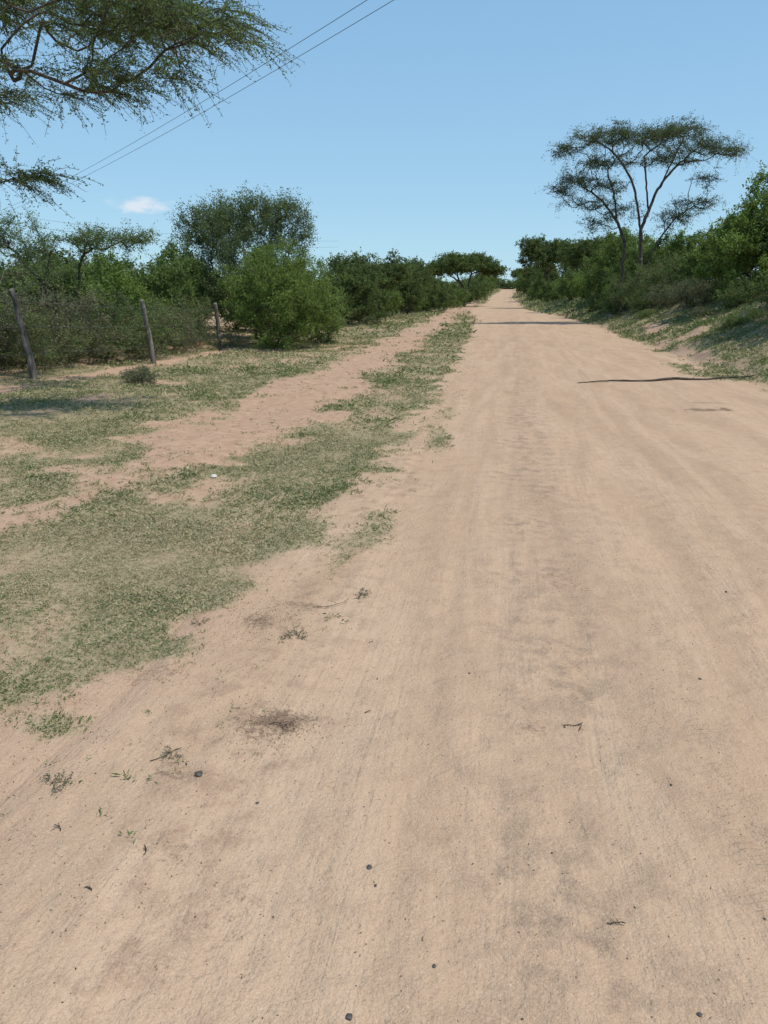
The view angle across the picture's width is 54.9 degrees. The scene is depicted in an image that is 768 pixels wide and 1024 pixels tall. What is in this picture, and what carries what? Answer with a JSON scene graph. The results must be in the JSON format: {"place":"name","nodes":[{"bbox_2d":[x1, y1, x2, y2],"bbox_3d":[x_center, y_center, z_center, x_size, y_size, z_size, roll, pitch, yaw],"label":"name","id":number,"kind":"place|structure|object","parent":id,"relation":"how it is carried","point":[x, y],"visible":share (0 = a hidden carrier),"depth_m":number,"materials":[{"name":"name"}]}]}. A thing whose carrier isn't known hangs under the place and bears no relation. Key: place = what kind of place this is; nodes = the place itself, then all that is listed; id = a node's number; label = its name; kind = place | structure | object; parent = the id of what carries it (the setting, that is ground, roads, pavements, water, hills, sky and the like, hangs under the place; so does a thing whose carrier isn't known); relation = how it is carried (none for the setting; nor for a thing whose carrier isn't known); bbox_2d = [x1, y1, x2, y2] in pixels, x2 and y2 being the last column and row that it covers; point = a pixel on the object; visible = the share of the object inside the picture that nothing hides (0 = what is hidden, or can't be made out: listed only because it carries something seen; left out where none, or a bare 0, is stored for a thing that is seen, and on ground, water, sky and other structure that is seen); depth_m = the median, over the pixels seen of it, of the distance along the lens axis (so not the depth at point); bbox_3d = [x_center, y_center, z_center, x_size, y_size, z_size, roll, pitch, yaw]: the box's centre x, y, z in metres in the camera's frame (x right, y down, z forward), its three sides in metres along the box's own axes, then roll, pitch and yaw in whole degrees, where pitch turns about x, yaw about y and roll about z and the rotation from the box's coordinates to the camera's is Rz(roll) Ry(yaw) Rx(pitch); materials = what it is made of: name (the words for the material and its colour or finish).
{"place":"outdoors","nodes":[
{"label":"outdoors","id":0,"kind":"place"},
{"bbox_2d":[0,289,767,1023],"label":"road","id":1,"kind":"structure","parent":0,"point":[672,519],"depth_m":2.70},
{"bbox_2d":[39,769,75,792],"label":"weed","id":2,"kind":"object","parent":1,"relation":"on","point":[52,782],"visible":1,"depth_m":2.53,"materials":[{"name":"brown plant"}]},
{"bbox_2d":[159,746,182,758],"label":"weed","id":3,"kind":"object","parent":1,"relation":"on","point":[166,755],"visible":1,"depth_m":2.68,"materials":[{"name":"brown plant"}]},
{"bbox_2d":[195,771,202,776],"bbox_3d":[-0.641,0.910,2.570,0.028,0.015,0.028,-15,22,-42],"label":"pebble","id":4,"kind":"object","parent":1,"relation":"on","point":[198,773],"visible":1,"depth_m":2.56,"materials":[{"name":"stone"}]},
{"bbox_2d":[191,617,210,624],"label":"weed","id":5,"kind":"object","parent":1,"relation":"on","point":[199,623],"visible":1,"depth_m":3.79,"materials":[{"name":"green plant"}]},
{"bbox_2d":[279,626,307,639],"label":"weed","id":6,"kind":"object","parent":1,"relation":"on","point":[296,633],"visible":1,"depth_m":3.63,"materials":[{"name":"brown plant"}]},
{"bbox_2d":[346,1013,351,1019],"bbox_3d":[-0.080,1.163,1.704,0.014,0.012,0.014,3,16,9],"label":"pebble","id":7,"kind":"object","parent":1,"relation":"on","point":[348,1016],"visible":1,"depth_m":1.70,"materials":[{"name":"stone"}]},
{"bbox_2d":[355,588,371,597],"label":"weed","id":8,"kind":"object","parent":1,"relation":"on","point":[360,589],"visible":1,"depth_m":4.15,"materials":[{"name":"brown plant"}]},
{"bbox_2d":[0,402,767,1022],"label":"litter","id":9,"kind":"object","parent":1,"relation":"on","point":[320,742],"visible":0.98,"depth_m":2.85,"materials":[{"name":"plant"}]},
{"bbox_2d":[578,374,753,382],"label":"fallen branch","id":10,"kind":"object","parent":1,"relation":"on","point":[677,378],"visible":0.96,"depth_m":15.49,"materials":[{"name":"brown wood"}]},
{"bbox_2d":[0,283,767,801],"bbox_3d":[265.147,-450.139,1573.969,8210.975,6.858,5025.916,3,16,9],"label":"ground","id":11,"kind":"structure","parent":0,"point":[24,753],"depth_m":6.91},
{"bbox_2d":[0,296,49,361],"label":"leafy bush","id":12,"kind":"object","parent":11,"relation":"on","point":[2,308],"visible":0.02,"depth_m":17.96,"materials":[{"name":"green plant"}]},
{"bbox_2d":[0,253,59,373],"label":"thorn bush","id":13,"kind":"object","parent":11,"relation":"on","point":[13,334],"visible":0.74,"depth_m":15.08,"materials":[{"name":"green plant"}]},
{"bbox_2d":[0,300,94,376],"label":"thorn bush","id":14,"kind":"object","parent":11,"relation":"on","point":[41,358],"visible":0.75,"depth_m":16.34,"materials":[{"name":"green plant"}]},
{"bbox_2d":[0,260,97,306],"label":"leafy bush","id":15,"kind":"object","parent":11,"relation":"on","point":[83,273],"visible":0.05,"depth_m":25.06,"materials":[{"name":"green plant"}]},
{"bbox_2d":[6,246,108,281],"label":"leafy bush","id":16,"kind":"object","parent":11,"relation":"on","point":[59,255],"visible":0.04,"depth_m":36.06,"materials":[{"name":"green plant"}]},
{"bbox_2d":[1,260,113,324],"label":"leafy bush","id":17,"kind":"object","parent":11,"relation":"on","point":[59,277],"visible":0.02,"depth_m":22.23,"materials":[{"name":"green plant"}]},
{"bbox_2d":[0,271,125,354],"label":"leafy bush","id":18,"kind":"object","parent":11,"relation":"on","point":[74,284],"visible":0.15,"depth_m":19.87,"materials":[{"name":"green plant"}]},
{"bbox_2d":[0,266,129,367],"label":"thorn bush","id":19,"kind":"object","parent":11,"relation":"on","point":[59,303],"visible":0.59,"depth_m":17.71,"materials":[{"name":"green plant"}]},
{"bbox_2d":[0,248,137,295],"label":"leafy bush","id":20,"kind":"object","parent":11,"relation":"on","point":[127,266],"visible":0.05,"depth_m":29.23,"materials":[{"name":"green plant"}]},
{"bbox_2d":[0,202,162,354],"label":"thorn tree","id":21,"kind":"object","parent":11,"relation":"on","point":[77,241],"visible":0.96,"depth_m":18.97,"materials":[{"name":"green plant"}]},
{"bbox_2d":[42,301,175,362],"bbox_3d":[-7.436,-4.632,19.411,3.490,1.730,3.338,-1,16,-2],"label":"thorn bush","id":22,"kind":"object","parent":11,"relation":"on","point":[124,332],"visible":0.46,"depth_m":19.42,"materials":[{"name":"green plant"}]},
{"bbox_2d":[72,252,157,328],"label":"leafy bush","id":23,"kind":"object","parent":11,"relation":"on","point":[128,274],"visible":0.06,"depth_m":26.34,"materials":[{"name":"green plant"}]},
{"bbox_2d":[77,250,172,345],"bbox_3d":[-8.219,-6.640,23.171,2.898,3.287,3.020,-8,18,-26],"label":"leafy bush","id":24,"kind":"object","parent":11,"relation":"on","point":[120,281],"visible":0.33,"depth_m":22.68,"materials":[{"name":"green plant"}]},
{"bbox_2d":[0,288,270,378],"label":"wire fence","id":25,"kind":"object","parent":11,"relation":"on","point":[27,350],"visible":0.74,"depth_m":15.38,"materials":[{"name":"grey wood"}]},
{"bbox_2d":[76,280,203,357],"bbox_3d":[-7.004,-5.378,20.966,3.781,2.395,3.616,-10,19,-32],"label":"thorn bush","id":26,"kind":"object","parent":11,"relation":"on","point":[159,332],"visible":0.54,"depth_m":20.82,"materials":[{"name":"green plant"}]},
{"bbox_2d":[119,362,162,383],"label":"shrub","id":27,"kind":"object","parent":11,"relation":"on","point":[130,373],"visible":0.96,"depth_m":14.91,"materials":[{"name":"green plant"}]},
{"bbox_2d":[0,0,304,222],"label":"acacia tree","id":28,"kind":"object","parent":11,"relation":"on","point":[159,19],"visible":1,"depth_m":9.45,"materials":[{"name":"green plant"}]},
{"bbox_2d":[123,251,206,341],"bbox_3d":[-7.242,-7.188,25.207,2.763,3.342,2.919,-1,16,-5],"label":"leafy bush","id":29,"kind":"object","parent":11,"relation":"on","point":[168,281],"visible":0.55,"depth_m":24.74,"materials":[{"name":"green plant"}]},
{"bbox_2d":[124,302,212,352],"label":"thorn bush","id":30,"kind":"object","parent":11,"relation":"on","point":[187,329],"visible":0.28,"depth_m":22.73,"materials":[{"name":"green plant"}]},
{"bbox_2d":[131,233,211,317],"bbox_3d":[-8.032,-8.372,27.833,3.484,4.001,3.344,8,18,25],"label":"leafy bush","id":31,"kind":"object","parent":11,"relation":"on","point":[169,254],"visible":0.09,"depth_m":27.55,"materials":[{"name":"green plant"}]},
{"bbox_2d":[138,249,232,320],"bbox_3d":[-9.238,-10.089,33.584,5.144,3.941,6.015,-4,16,-14],"label":"leafy bush","id":32,"kind":"object","parent":11,"relation":"on","point":[197,285],"visible":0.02,"depth_m":32.80,"materials":[{"name":"green plant"}]},
{"bbox_2d":[144,291,227,349],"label":"thorn bush","id":33,"kind":"object","parent":11,"relation":"on","point":[207,313],"visible":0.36,"depth_m":24.14,"materials":[{"name":"green plant"}]},
{"bbox_2d":[163,180,318,337],"bbox_3d":[-5.280,-9.120,27.203,5.448,5.600,5.458,11,19,33],"label":"thorn tree","id":34,"kind":"object","parent":11,"relation":"on","point":[246,227],"visible":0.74,"depth_m":26.44,"materials":[{"name":"green plant"}]},
{"bbox_2d":[206,256,317,331],"bbox_3d":[-5.393,-9.444,32.556,5.040,3.490,4.554,-5,17,-19],"label":"leafy bush","id":35,"kind":"object","parent":11,"relation":"on","point":[224,315],"visible":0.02,"depth_m":32.65,"materials":[{"name":"green plant"}]},
{"bbox_2d":[208,233,356,351],"bbox_3d":[-3.298,-7.151,24.861,4.787,4.035,4.944,-6,17,-19],"label":"leafy bush","id":36,"kind":"object","parent":11,"relation":"on","point":[269,273],"visible":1,"depth_m":24.07,"materials":[{"name":"green plant"}]},
{"bbox_2d":[287,269,344,324],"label":"leafy bush","id":37,"kind":"object","parent":11,"relation":"on","point":[334,288],"visible":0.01,"depth_m":36.88,"materials":[{"name":"green plant"}]},
{"bbox_2d":[280,279,353,342],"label":"leafy bush","id":38,"kind":"object","parent":11,"relation":"on","point":[340,321],"visible":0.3,"depth_m":26.90,"materials":[{"name":"green plant"}]},
{"bbox_2d":[315,250,392,324],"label":"leafy bush","id":39,"kind":"object","parent":11,"relation":"on","point":[353,271],"visible":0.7,"depth_m":40.05,"materials":[{"name":"green plant"}]},
{"bbox_2d":[333,274,386,321],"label":"leafy bush","id":40,"kind":"object","parent":11,"relation":"on","point":[356,316],"visible":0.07,"depth_m":43.67,"materials":[{"name":"green plant"}]},
{"bbox_2d":[323,247,416,319],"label":"acacia tree","id":41,"kind":"object","parent":11,"relation":"on","point":[393,271],"visible":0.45,"depth_m":46.62,"materials":[{"name":"green plant"}]},
{"bbox_2d":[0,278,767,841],"bbox_3d":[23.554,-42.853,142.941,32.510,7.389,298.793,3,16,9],"label":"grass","id":42,"kind":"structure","parent":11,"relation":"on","point":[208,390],"depth_m":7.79,"materials":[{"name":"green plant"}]},
{"bbox_2d":[366,289,403,314],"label":"leafy bush","id":43,"kind":"object","parent":11,"relation":"on","point":[394,301],"visible":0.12,"depth_m":52.74,"materials":[{"name":"green plant"}]},
{"bbox_2d":[384,265,427,314],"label":"leafy bush","id":44,"kind":"object","parent":11,"relation":"on","point":[416,292],"visible":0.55,"depth_m":56.48,"materials":[{"name":"green plant"}]},
{"bbox_2d":[389,292,429,312],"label":"leafy bush","id":45,"kind":"object","parent":11,"relation":"on","point":[421,303],"visible":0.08,"depth_m":67.19,"materials":[{"name":"green plant"}]},
{"bbox_2d":[395,254,439,312],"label":"acacia tree","id":46,"kind":"object","parent":11,"relation":"on","point":[429,278],"visible":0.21,"depth_m":62.11,"materials":[{"name":"green plant"}]},
{"bbox_2d":[406,276,468,311],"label":"leafy bush","id":47,"kind":"object","parent":11,"relation":"on","point":[446,300],"visible":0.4,"depth_m":70.47,"materials":[{"name":"green plant"}]},
{"bbox_2d":[433,276,457,308],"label":"leafy bush","id":48,"kind":"object","parent":11,"relation":"on","point":[455,291],"visible":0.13,"depth_m":85.16,"materials":[{"name":"green plant"}]},
{"bbox_2d":[449,280,468,302],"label":"leafy bush","id":49,"kind":"object","parent":11,"relation":"on","point":[457,282],"visible":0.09,"depth_m":116.44,"materials":[{"name":"green plant"}]},
{"bbox_2d":[451,288,472,306],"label":"leafy bush","id":50,"kind":"object","parent":11,"relation":"on","point":[459,302],"visible":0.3,"depth_m":100.83,"materials":[{"name":"green plant"}]},
{"bbox_2d":[425,249,510,306],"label":"acacia tree","id":51,"kind":"object","parent":11,"relation":"on","point":[451,264],"visible":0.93,"depth_m":105.36,"materials":[{"name":"green plant"}]},
{"bbox_2d":[456,276,493,303],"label":"leafy bush","id":52,"kind":"object","parent":11,"relation":"on","point":[477,286],"visible":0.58,"depth_m":128.62,"materials":[{"name":"green plant"}]},
{"bbox_2d":[465,274,490,298],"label":"leafy bush","id":53,"kind":"object","parent":11,"relation":"on","point":[482,281],"visible":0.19,"depth_m":156.18,"materials":[{"name":"green plant"}]},
{"bbox_2d":[474,274,497,293],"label":"leafy bush","id":54,"kind":"object","parent":11,"relation":"on","point":[491,280],"visible":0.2,"depth_m":202.23,"materials":[{"name":"green plant"}]},
{"bbox_2d":[496,278,512,288],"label":"leafy bush","id":55,"kind":"object","parent":11,"relation":"on","point":[504,284],"visible":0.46,"depth_m":330.77,"materials":[{"name":"green plant"}]},
{"bbox_2d":[509,268,520,278],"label":"acacia tree","id":56,"kind":"object","parent":11,"relation":"on","point":[514,274],"visible":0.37,"depth_m":299.66,"materials":[{"name":"green plant"}]},
{"bbox_2d":[511,275,530,295],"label":"leafy bush","id":57,"kind":"object","parent":11,"relation":"on","point":[521,281],"visible":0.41,"depth_m":170.51,"materials":[{"name":"green plant"}]},
{"bbox_2d":[524,278,544,301],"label":"leafy bush","id":58,"kind":"object","parent":11,"relation":"on","point":[533,295],"visible":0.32,"depth_m":120.13,"materials":[{"name":"green plant"}]},
{"bbox_2d":[516,265,559,280],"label":"acacia tree","id":59,"kind":"object","parent":11,"relation":"on","point":[527,272],"visible":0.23,"depth_m":138.84,"materials":[{"name":"green plant"}]},
{"bbox_2d":[527,268,551,294],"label":"leafy bush","id":60,"kind":"object","parent":11,"relation":"on","point":[532,276],"visible":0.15,"depth_m":132.32,"materials":[{"name":"green plant"}]},
{"bbox_2d":[514,234,576,297],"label":"acacia tree","id":61,"kind":"object","parent":11,"relation":"on","point":[538,251],"visible":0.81,"depth_m":92.25,"materials":[{"name":"green plant"}]},
{"bbox_2d":[530,266,562,298],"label":"leafy bush","id":62,"kind":"object","parent":11,"relation":"on","point":[552,276],"visible":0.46,"depth_m":105.61,"materials":[{"name":"green plant"}]},
{"bbox_2d":[538,279,566,302],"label":"leafy bush","id":63,"kind":"object","parent":11,"relation":"on","point":[550,295],"visible":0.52,"depth_m":87.88,"materials":[{"name":"green plant"}]},
{"bbox_2d":[552,266,585,300],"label":"leafy bush","id":64,"kind":"object","parent":11,"relation":"on","point":[563,286],"visible":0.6,"depth_m":74.20,"materials":[{"name":"green plant"}]},
{"bbox_2d":[553,243,588,297],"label":"leafy bush","id":65,"kind":"object","parent":11,"relation":"on","point":[564,269],"visible":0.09,"depth_m":79.20,"materials":[{"name":"green plant"}]},
{"bbox_2d":[566,270,601,301],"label":"leafy bush","id":66,"kind":"object","parent":11,"relation":"on","point":[578,285],"visible":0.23,"depth_m":61.45,"materials":[{"name":"green plant"}]},
{"bbox_2d":[551,234,616,296],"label":"acacia tree","id":67,"kind":"object","parent":11,"relation":"on","point":[578,250],"visible":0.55,"depth_m":65.33,"materials":[{"name":"green plant"}]},
{"bbox_2d":[581,291,603,311],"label":"shrub","id":68,"kind":"object","parent":11,"relation":"on","point":[592,303],"visible":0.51,"depth_m":50.29,"materials":[{"name":"green plant"}]},
{"bbox_2d":[578,240,617,296],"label":"leafy bush","id":69,"kind":"object","parent":11,"relation":"on","point":[588,286],"visible":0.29,"depth_m":54.28,"materials":[{"name":"green plant"}]},
{"bbox_2d":[594,276,628,307],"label":"leafy bush","id":70,"kind":"object","parent":11,"relation":"on","point":[610,289],"visible":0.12,"depth_m":44.94,"materials":[{"name":"green plant"}]},
{"bbox_2d":[602,292,627,313],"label":"shrub","id":71,"kind":"object","parent":11,"relation":"on","point":[613,310],"visible":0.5,"depth_m":42.61,"materials":[{"name":"green plant"}]},
{"bbox_2d":[577,227,658,298],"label":"leafy bush","id":72,"kind":"object","parent":11,"relation":"on","point":[614,247],"visible":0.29,"depth_m":48.46,"materials":[{"name":"green plant"}]},
{"bbox_2d":[591,224,658,269],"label":"leafy bush","id":73,"kind":"object","parent":11,"relation":"on","point":[634,238],"visible":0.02,"depth_m":55.57,"materials":[{"name":"green plant"}]},
{"bbox_2d":[595,261,666,313],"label":"shrub","id":74,"kind":"object","parent":11,"relation":"on","point":[626,287],"visible":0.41,"depth_m":39.80,"materials":[{"name":"green plant"}]},
{"bbox_2d":[599,246,683,294],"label":"leafy bush","id":75,"kind":"object","parent":11,"relation":"on","point":[635,254],"visible":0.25,"depth_m":43.00,"materials":[{"name":"green plant"}]},
{"bbox_2d":[621,286,663,311],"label":"shrub","id":76,"kind":"object","parent":11,"relation":"on","point":[641,302],"visible":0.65,"depth_m":37.05,"materials":[{"name":"green plant"}]},
{"bbox_2d":[632,309,653,318],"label":"shrub","id":77,"kind":"object","parent":11,"relation":"on","point":[649,312],"visible":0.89,"depth_m":33.69,"materials":[{"name":"green plant"}]},
{"bbox_2d":[535,110,757,310],"bbox_3d":[13.833,-15.732,39.264,11.647,9.744,5.832,0,16,0],"label":"acacia tree","id":78,"kind":"object","parent":11,"relation":"on","point":[671,131],"visible":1,"depth_m":38.86,"materials":[{"name":"green plant"}]},
{"bbox_2d":[625,226,689,284],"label":"leafy bush","id":79,"kind":"object","parent":11,"relation":"on","point":[645,248],"visible":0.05,"depth_m":45.31,"materials":[{"name":"green plant"}]},
{"bbox_2d":[617,246,700,307],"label":"shrub","id":80,"kind":"object","parent":11,"relation":"on","point":[670,279],"visible":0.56,"depth_m":36.86,"materials":[{"name":"green plant"}]},
{"bbox_2d":[637,280,682,309],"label":"shrub","id":81,"kind":"object","parent":11,"relation":"on","point":[664,300],"visible":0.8,"depth_m":34.22,"materials":[{"name":"green plant"}]},
{"bbox_2d":[624,231,706,281],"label":"leafy bush","id":82,"kind":"object","parent":11,"relation":"on","point":[678,243],"visible":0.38,"depth_m":40.67,"materials":[{"name":"green plant"}]},
{"bbox_2d":[666,275,715,306],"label":"shrub","id":83,"kind":"object","parent":11,"relation":"on","point":[677,291],"visible":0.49,"depth_m":31.83,"materials":[{"name":"green plant"}]},
{"bbox_2d":[691,306,717,316],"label":"shrub","id":84,"kind":"object","parent":11,"relation":"on","point":[700,309],"visible":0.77,"depth_m":27.35,"materials":[{"name":"green plant"}]},
{"bbox_2d":[665,237,745,288],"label":"leafy bush","id":85,"kind":"object","parent":11,"relation":"on","point":[687,272],"visible":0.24,"depth_m":34.37,"materials":[{"name":"green plant"}]},
{"bbox_2d":[683,277,732,307],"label":"shrub","id":86,"kind":"object","parent":11,"relation":"on","point":[702,290],"visible":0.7,"depth_m":30.34,"materials":[{"name":"green plant"}]},
{"bbox_2d":[684,159,767,297],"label":"leafy bush","id":87,"kind":"object","parent":11,"relation":"on","point":[727,235],"visible":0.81,"depth_m":27.76,"materials":[{"name":"green plant"}]},
{"bbox_2d":[697,210,756,279],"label":"leafy bush","id":88,"kind":"object","parent":11,"relation":"on","point":[703,247],"visible":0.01,"depth_m":34.40,"materials":[{"name":"green plant"}]},
{"bbox_2d":[718,301,738,307],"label":"shrub","id":89,"kind":"object","parent":11,"relation":"on","point":[725,304],"visible":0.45,"depth_m":27.17,"materials":[{"name":"green plant"}]},
{"bbox_2d":[707,312,759,328],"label":"shrub","id":90,"kind":"object","parent":11,"relation":"on","point":[738,320],"visible":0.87,"depth_m":21.68,"materials":[{"name":"green plant"}]},
{"bbox_2d":[709,274,762,308],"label":"shrub","id":91,"kind":"object","parent":11,"relation":"on","point":[739,294],"visible":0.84,"depth_m":26.58,"materials":[{"name":"green plant"}]},
{"bbox_2d":[711,176,767,279],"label":"leafy bush","id":92,"kind":"object","parent":11,"relation":"on","point":[755,220],"visible":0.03,"depth_m":30.44,"materials":[{"name":"green plant"}]},
{"bbox_2d":[727,189,767,279],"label":"leafy bush","id":93,"kind":"object","parent":11,"relation":"on","point":[757,224],"visible":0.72,"depth_m":27.10,"materials":[{"name":"green plant"}]},
{"bbox_2d":[746,306,766,318],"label":"shrub","id":94,"kind":"object","parent":11,"relation":"on","point":[756,313],"visible":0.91,"depth_m":21.75,"materials":[{"name":"green plant"}]},
{"bbox_2d":[746,270,767,308],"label":"shrub","id":95,"kind":"object","parent":11,"relation":"on","point":[763,284],"visible":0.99,"depth_m":22.93,"materials":[{"name":"green plant"}]},
{"bbox_2d":[754,252,767,277],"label":"leafy bush","id":96,"kind":"object","parent":11,"relation":"on","point":[765,260],"visible":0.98,"depth_m":24.85,"materials":[{"name":"green plant"}]},
{"bbox_2d":[759,164,767,194],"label":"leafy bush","id":97,"kind":"object","parent":11,"relation":"on","point":[765,178],"visible":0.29,"depth_m":33.05,"materials":[{"name":"green plant"}]},
{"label":"utility pole","id":98,"kind":"object","parent":11,"relation":"on","visible":0},
{"bbox_2d":[3,0,366,209],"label":"power line","id":99,"kind":"object","parent":98,"relation":"attached to","point":[226,87],"visible":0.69,"depth_m":50.29,"materials":[{"name":"metal"}]},
{"bbox_2d":[1,0,393,213],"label":"power line","id":100,"kind":"object","parent":98,"relation":"attached to","point":[233,94],"visible":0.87,"depth_m":51.94,"materials":[{"name":"metal"}]},
{"bbox_2d":[0,0,767,285],"label":"sky","id":101,"kind":"structure","parent":0,"point":[424,128],"materials":[{"name":"blue"}]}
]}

